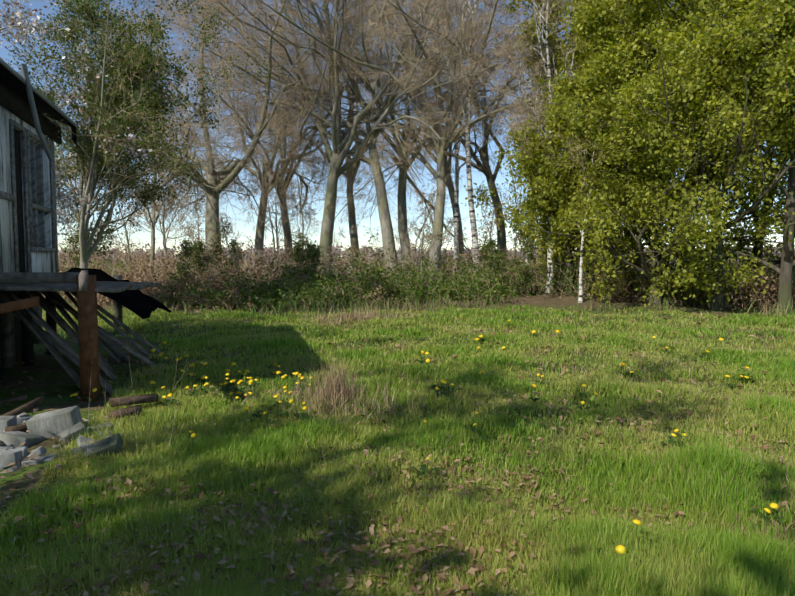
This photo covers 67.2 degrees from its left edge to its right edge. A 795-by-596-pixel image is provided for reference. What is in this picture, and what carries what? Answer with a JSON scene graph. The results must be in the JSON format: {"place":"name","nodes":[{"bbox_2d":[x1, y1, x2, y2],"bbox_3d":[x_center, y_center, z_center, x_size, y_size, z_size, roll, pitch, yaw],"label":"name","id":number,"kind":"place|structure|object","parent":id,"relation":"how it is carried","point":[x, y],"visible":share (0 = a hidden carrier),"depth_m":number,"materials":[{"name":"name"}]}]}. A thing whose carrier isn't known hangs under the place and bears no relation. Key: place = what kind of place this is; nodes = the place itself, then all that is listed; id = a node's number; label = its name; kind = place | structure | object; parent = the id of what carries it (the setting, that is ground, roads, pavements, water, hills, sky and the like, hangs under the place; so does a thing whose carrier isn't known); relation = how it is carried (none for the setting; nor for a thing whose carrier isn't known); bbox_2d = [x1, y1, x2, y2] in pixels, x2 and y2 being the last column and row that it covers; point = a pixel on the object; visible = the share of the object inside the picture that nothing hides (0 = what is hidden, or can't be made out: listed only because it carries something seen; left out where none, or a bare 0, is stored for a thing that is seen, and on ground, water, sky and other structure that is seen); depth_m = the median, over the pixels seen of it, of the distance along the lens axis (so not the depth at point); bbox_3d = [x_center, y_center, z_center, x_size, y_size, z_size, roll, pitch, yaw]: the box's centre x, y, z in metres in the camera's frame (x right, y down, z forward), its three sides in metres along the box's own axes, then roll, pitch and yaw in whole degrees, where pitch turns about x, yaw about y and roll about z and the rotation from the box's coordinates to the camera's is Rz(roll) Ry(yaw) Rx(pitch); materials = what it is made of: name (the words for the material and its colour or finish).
{"place":"outdoors","nodes":[
{"label":"outdoors","id":0,"kind":"place"},
{"bbox_2d":[0,106,54,271],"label":"shed walls","id":1,"kind":"structure","parent":0,"point":[42,261],"depth_m":7.77,"materials":[{"name":"grey wood"}]},
{"bbox_2d":[0,119,58,271],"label":"shed trim","id":2,"kind":"structure","parent":1,"relation":"attached to","point":[27,134],"depth_m":8.47,"materials":[{"name":"grey wood"}]},
{"bbox_2d":[0,263,794,595],"bbox_3d":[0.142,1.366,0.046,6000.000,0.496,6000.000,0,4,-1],"label":"ground","id":3,"kind":"structure","parent":0,"point":[50,371],"depth_m":8.18,"materials":[{"name":"green plant"}]},
{"bbox_2d":[0,82,76,379],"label":"shed","id":4,"kind":"structure","parent":3,"relation":"on","point":[12,102],"depth_m":8.57,"materials":[{"name":"grey wood"}]},
{"bbox_2d":[0,63,75,128],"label":"shed roof","id":5,"kind":"structure","parent":4,"relation":"attached to","point":[12,82],"depth_m":8.31,"materials":[{"name":"black metal"}]},
{"bbox_2d":[0,58,76,161],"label":"shed gutter","id":6,"kind":"object","parent":5,"relation":"attached to","point":[25,79],"visible":0.98,"depth_m":7.86,"materials":[{"name":"grey metal"}]},
{"bbox_2d":[0,275,99,401],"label":"deck post","id":7,"kind":"object","parent":3,"relation":"on","point":[88,330],"visible":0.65,"depth_m":6.38,"materials":[{"name":"brown wood"}]},
{"bbox_2d":[0,405,122,472],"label":"rubble blocks","id":8,"kind":"object","parent":3,"relation":"on","point":[58,422],"depth_m":4.92,"materials":[{"name":"grey concrete"}]},
{"bbox_2d":[0,393,158,431],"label":"rubble wood","id":9,"kind":"object","parent":3,"relation":"on","point":[122,401],"visible":0.54,"depth_m":5.70,"materials":[{"name":"brown wood"}]},
{"bbox_2d":[0,270,162,395],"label":"deck timber","id":10,"kind":"object","parent":3,"relation":"on","point":[49,285],"visible":0.77,"depth_m":7.39,"materials":[{"name":"grey wood"}]},
{"bbox_2d":[65,267,171,318],"bbox_3d":[-6.102,-0.137,12.992,1.845,1.050,1.600,0,4,-1],"label":"deck felt heap","id":11,"kind":"object","parent":10,"relation":"attached to","point":[139,303],"visible":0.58,"depth_m":12.70,"materials":[{"name":"black fabric"}]},
{"bbox_2d":[98,175,149,277],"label":"sapling","id":12,"kind":"object","parent":3,"relation":"on","point":[126,230],"visible":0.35,"depth_m":25.10,"materials":[{"name":"green plant"}]},
{"bbox_2d":[0,0,281,267],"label":"tree","id":13,"kind":"object","parent":3,"relation":"on","point":[127,75],"visible":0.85,"depth_m":15.14,"materials":[{"name":"green plant"}]},
{"bbox_2d":[0,0,180,234],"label":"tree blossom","id":14,"kind":"object","parent":13,"relation":"attached to","point":[18,36],"visible":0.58,"depth_m":9.09,"materials":[{"name":"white plant"}]},
{"bbox_2d":[125,103,201,277],"bbox_3d":[-9.528,-4.055,24.090,2.525,8.300,4.135,1,4,9],"label":"thin bare tree","id":15,"kind":"object","parent":3,"relation":"on","point":[152,222],"visible":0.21,"depth_m":23.76,"materials":[{"name":"grey plant"}]},
{"bbox_2d":[140,161,204,271],"bbox_3d":[-11.154,-3.903,29.277,3.032,7.337,2.958,-2,4,-29],"label":"thin bare tree","id":16,"kind":"object","parent":3,"relation":"on","point":[161,220],"visible":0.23,"depth_m":29.30,"materials":[{"name":"brown plant"}]},
{"bbox_2d":[164,237,200,295],"bbox_3d":[-7.394,-0.883,20.369,1.241,2.441,1.589,0,4,-1],"label":"shrub","id":17,"kind":"object","parent":3,"relation":"on","point":[186,253],"visible":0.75,"depth_m":20.41,"materials":[{"name":"green plant"}]},
{"bbox_2d":[183,203,211,263],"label":"sapling","id":18,"kind":"object","parent":3,"relation":"on","point":[191,232],"visible":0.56,"depth_m":27.17,"materials":[{"name":"plant"}]},
{"bbox_2d":[185,240,218,279],"bbox_3d":[-7.376,-1.022,22.497,1.275,2.447,0.985,-1,4,-20],"label":"shrub","id":19,"kind":"object","parent":3,"relation":"on","point":[200,245],"visible":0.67,"depth_m":22.36,"materials":[{"name":"green plant"}]},
{"bbox_2d":[30,0,389,283],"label":"tree","id":20,"kind":"object","parent":3,"relation":"on","point":[213,185],"visible":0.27,"depth_m":25.81,"materials":[{"name":"brown plant"}]},
{"bbox_2d":[200,228,238,279],"bbox_3d":[-7.499,-1.468,25.081,1.302,3.010,1.630,2,4,28],"label":"shrub","id":21,"kind":"object","parent":3,"relation":"on","point":[218,249],"visible":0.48,"depth_m":24.81,"materials":[{"name":"green plant"}]},
{"bbox_2d":[207,212,244,285],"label":"sapling","id":22,"kind":"object","parent":3,"relation":"on","point":[226,239],"visible":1,"depth_m":20.23,"materials":[{"name":"plant"}]},
{"bbox_2d":[217,238,247,280],"bbox_3d":[-7.045,-1.288,25.734,1.338,2.569,1.350,0,4,-1],"label":"shrub","id":23,"kind":"object","parent":3,"relation":"on","point":[233,244],"visible":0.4,"depth_m":25.55,"materials":[{"name":"green plant"}]},
{"bbox_2d":[102,0,435,261],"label":"tree","id":24,"kind":"object","parent":3,"relation":"on","point":[353,233],"visible":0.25,"depth_m":27.63,"materials":[{"name":"brown plant"}]},
{"bbox_2d":[107,0,440,266],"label":"tree","id":25,"kind":"object","parent":3,"relation":"on","point":[250,134],"visible":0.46,"depth_m":26.51,"materials":[{"name":"brown plant"}]},
{"bbox_2d":[253,146,297,274],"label":"sapling","id":26,"kind":"object","parent":3,"relation":"on","point":[276,212],"visible":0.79,"depth_m":27.66,"materials":[{"name":"plant"}]},
{"bbox_2d":[246,160,306,273],"bbox_3d":[-5.463,-3.285,28.451,3.211,6.209,2.074,-2,4,-33],"label":"sapling","id":27,"kind":"object","parent":3,"relation":"on","point":[264,200],"visible":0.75,"depth_m":27.89,"materials":[{"name":"plant"}]},
{"bbox_2d":[129,0,443,283],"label":"tree","id":28,"kind":"object","parent":3,"relation":"on","point":[259,235],"visible":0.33,"depth_m":30.84,"materials":[{"name":"brown plant"}]},
{"bbox_2d":[261,131,318,263],"bbox_3d":[-5.039,-3.995,28.037,2.270,7.680,2.586,3,5,37],"label":"sapling","id":29,"kind":"object","parent":3,"relation":"on","point":[293,203],"visible":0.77,"depth_m":28.03,"materials":[{"name":"plant"}]},
{"bbox_2d":[277,241,306,290],"bbox_3d":[-4.052,-1.014,22.559,1.494,2.424,0.886,0,4,8],"label":"shrub","id":30,"kind":"object","parent":3,"relation":"on","point":[298,252],"visible":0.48,"depth_m":22.46,"materials":[{"name":"green plant"}]},
{"bbox_2d":[290,229,320,277],"bbox_3d":[-3.781,-1.255,23.007,1.552,2.849,1.355,3,5,41],"label":"shrub","id":31,"kind":"object","parent":3,"relation":"on","point":[303,240],"visible":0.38,"depth_m":22.84,"materials":[{"name":"green plant"}]},
{"bbox_2d":[125,0,510,270],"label":"tree","id":32,"kind":"object","parent":3,"relation":"on","point":[385,220],"visible":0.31,"depth_m":26.27,"materials":[{"name":"brown plant"}]},
{"bbox_2d":[300,239,335,288],"bbox_3d":[-2.669,-0.846,20.382,1.265,2.366,1.193,-1,4,-17],"label":"shrub","id":33,"kind":"object","parent":3,"relation":"on","point":[311,251],"visible":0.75,"depth_m":20.35,"materials":[{"name":"green plant"}]},
{"bbox_2d":[99,0,569,277],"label":"tree","id":34,"kind":"object","parent":3,"relation":"on","point":[341,142],"visible":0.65,"depth_m":24.31,"materials":[{"name":"brown plant"}]},
{"bbox_2d":[156,0,588,274],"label":"tree","id":35,"kind":"object","parent":3,"relation":"on","point":[502,230],"visible":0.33,"depth_m":26.79,"materials":[{"name":"brown plant"}]},
{"bbox_2d":[170,0,582,274],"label":"tree","id":36,"kind":"object","parent":3,"relation":"on","point":[402,211],"visible":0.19,"depth_m":25.88,"materials":[{"name":"brown plant"}]},
{"bbox_2d":[240,0,528,268],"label":"tree","id":37,"kind":"object","parent":3,"relation":"on","point":[451,191],"visible":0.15,"depth_m":28.14,"materials":[{"name":"brown plant"}]},
{"bbox_2d":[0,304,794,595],"bbox_3d":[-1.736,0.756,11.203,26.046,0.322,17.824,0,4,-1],"label":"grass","id":38,"kind":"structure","parent":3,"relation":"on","point":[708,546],"depth_m":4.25,"materials":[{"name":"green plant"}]},
{"bbox_2d":[0,309,794,595],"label":"dead leaves","id":39,"kind":"object","parent":3,"relation":"on","point":[412,548],"visible":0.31,"depth_m":3.45,"materials":[{"name":"brown plant"}]},
{"bbox_2d":[384,184,451,287],"bbox_3d":[0.772,-1.964,21.887,1.916,4.408,1.801,-3,5,-37],"label":"sapling","id":40,"kind":"object","parent":3,"relation":"on","point":[422,240],"visible":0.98,"depth_m":21.62,"materials":[{"name":"plant"}]},
{"bbox_2d":[42,221,794,317],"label":"undergrowth","id":41,"kind":"object","parent":3,"relation":"on","point":[376,284],"visible":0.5,"depth_m":20.14,"materials":[{"name":"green plant"}]},
{"bbox_2d":[66,320,786,564],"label":"dandelions","id":42,"kind":"object","parent":3,"relation":"on","point":[250,383],"visible":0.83,"depth_m":6.45,"materials":[{"name":"yellow plant"}]},
{"bbox_2d":[58,244,794,264],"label":"distant treeline","id":43,"kind":"object","parent":3,"relation":"on","point":[246,260],"visible":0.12,"depth_m":202.19,"materials":[{"name":"brown plant"}]},
{"bbox_2d":[61,305,794,570],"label":"dry grass","id":44,"kind":"structure","parent":3,"relation":"on","point":[333,392],"depth_m":6.37,"materials":[{"name":"beige plant"}]},
{"bbox_2d":[417,196,453,273],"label":"sapling","id":45,"kind":"object","parent":3,"relation":"on","point":[430,221],"visible":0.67,"depth_m":25.07,"materials":[{"name":"plant"}]},
{"bbox_2d":[364,0,522,267],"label":"tree","id":46,"kind":"object","parent":3,"relation":"on","point":[473,224],"visible":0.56,"depth_m":24.64,"materials":[{"name":"brown plant"}]},
{"bbox_2d":[421,172,470,256],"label":"sapling","id":47,"kind":"object","parent":3,"relation":"on","point":[449,228],"visible":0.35,"depth_m":26.64,"materials":[{"name":"plant"}]},
{"bbox_2d":[386,0,514,286],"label":"birch","id":48,"kind":"object","parent":3,"relation":"on","point":[456,200],"visible":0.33,"depth_m":26.63,"materials":[{"name":"brown plant"}]},
{"bbox_2d":[162,0,758,281],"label":"tree","id":49,"kind":"object","parent":3,"relation":"on","point":[439,208],"visible":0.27,"depth_m":24.85,"materials":[{"name":"brown plant"}]},
{"bbox_2d":[457,193,509,267],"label":"sapling","id":50,"kind":"object","parent":3,"relation":"on","point":[491,222],"visible":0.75,"depth_m":24.69,"materials":[{"name":"plant"}]},
{"bbox_2d":[470,235,498,276],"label":"shrub","id":51,"kind":"object","parent":3,"relation":"on","point":[489,244],"visible":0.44,"depth_m":23.74,"materials":[{"name":"green plant"}]},
{"bbox_2d":[480,244,506,291],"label":"shrub","id":52,"kind":"object","parent":3,"relation":"on","point":[495,258],"visible":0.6,"depth_m":20.97,"materials":[{"name":"green plant"}]},
{"bbox_2d":[490,126,527,244],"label":"sapling","id":53,"kind":"object","parent":3,"relation":"on","point":[512,201],"visible":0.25,"depth_m":29.17,"materials":[{"name":"green plant"}]},
{"bbox_2d":[503,207,528,276],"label":"sapling","id":54,"kind":"object","parent":3,"relation":"on","point":[515,239],"visible":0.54,"depth_m":24.05,"materials":[{"name":"green plant"}]},
{"bbox_2d":[508,238,538,295],"bbox_3d":[4.519,-0.957,21.595,1.111,2.433,1.141,0,4,-1],"label":"shrub","id":55,"kind":"object","parent":3,"relation":"on","point":[524,282],"visible":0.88,"depth_m":21.44,"materials":[{"name":"green plant"}]},
{"bbox_2d":[476,2,580,288],"bbox_3d":[5.623,-7.343,23.715,4.741,14.951,3.872,-2,4,-26],"label":"birch","id":56,"kind":"object","parent":3,"relation":"on","point":[545,77],"visible":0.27,"depth_m":23.15,"materials":[{"name":"white plant"}]},
{"bbox_2d":[486,0,608,292],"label":"birch","id":57,"kind":"object","parent":3,"relation":"on","point":[534,111],"visible":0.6,"depth_m":21.60,"materials":[{"name":"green plant"}]},
{"bbox_2d":[491,46,648,294],"bbox_3d":[6.131,-4.243,21.524,5.430,9.000,5.521,0,4,-1],"label":"leafy tree","id":58,"kind":"object","parent":3,"relation":"on","point":[543,200],"visible":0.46,"depth_m":20.82,"materials":[{"name":"green plant"}]},
{"bbox_2d":[461,0,710,282],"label":"leafy tree","id":59,"kind":"object","parent":3,"relation":"on","point":[486,198],"visible":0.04,"depth_m":23.38,"materials":[{"name":"green plant"}]},
{"bbox_2d":[553,124,629,302],"bbox_3d":[6.330,-2.715,19.587,2.109,6.202,2.288,0,4,-1],"label":"birch","id":60,"kind":"object","parent":3,"relation":"on","point":[577,159],"visible":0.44,"depth_m":19.54,"materials":[{"name":"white plant"}]},
{"bbox_2d":[491,0,701,298],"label":"leafy tree","id":61,"kind":"object","parent":3,"relation":"on","point":[607,27],"visible":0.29,"depth_m":19.74,"materials":[{"name":"green plant"}]},
{"bbox_2d":[509,0,771,306],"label":"leafy tree","id":62,"kind":"object","parent":3,"relation":"on","point":[679,236],"visible":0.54,"depth_m":17.61,"materials":[{"name":"green plant"}]},
{"bbox_2d":[555,0,745,287],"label":"leafy tree","id":63,"kind":"object","parent":3,"relation":"on","point":[568,39],"visible":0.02,"depth_m":22.23,"materials":[{"name":"green plant"}]},
{"bbox_2d":[529,0,793,289],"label":"leafy tree","id":64,"kind":"object","parent":3,"relation":"on","point":[746,241],"visible":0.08,"depth_m":20.20,"materials":[{"name":"green plant"}]},
{"bbox_2d":[545,0,794,310],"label":"leafy tree","id":65,"kind":"object","parent":3,"relation":"on","point":[689,138],"visible":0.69,"depth_m":16.57,"materials":[{"name":"green plant"}]},
{"bbox_2d":[635,0,794,312],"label":"leafy tree","id":66,"kind":"object","parent":3,"relation":"on","point":[784,271],"visible":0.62,"depth_m":16.63,"materials":[{"name":"green plant"}]},
{"bbox_2d":[652,0,794,297],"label":"leafy tree","id":67,"kind":"object","parent":3,"relation":"on","point":[761,216],"visible":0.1,"depth_m":17.84,"materials":[{"name":"green plant"}]},
{"bbox_2d":[688,67,794,241],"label":"leafy tree","id":68,"kind":"object","parent":3,"relation":"on","point":[773,191],"visible":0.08,"depth_m":19.29,"materials":[{"name":"green plant"}]},
{"bbox_2d":[0,0,794,258],"label":"sky","id":69,"kind":"structure","parent":0,"point":[478,178],"materials":[{"name":"blue"}]}
]}

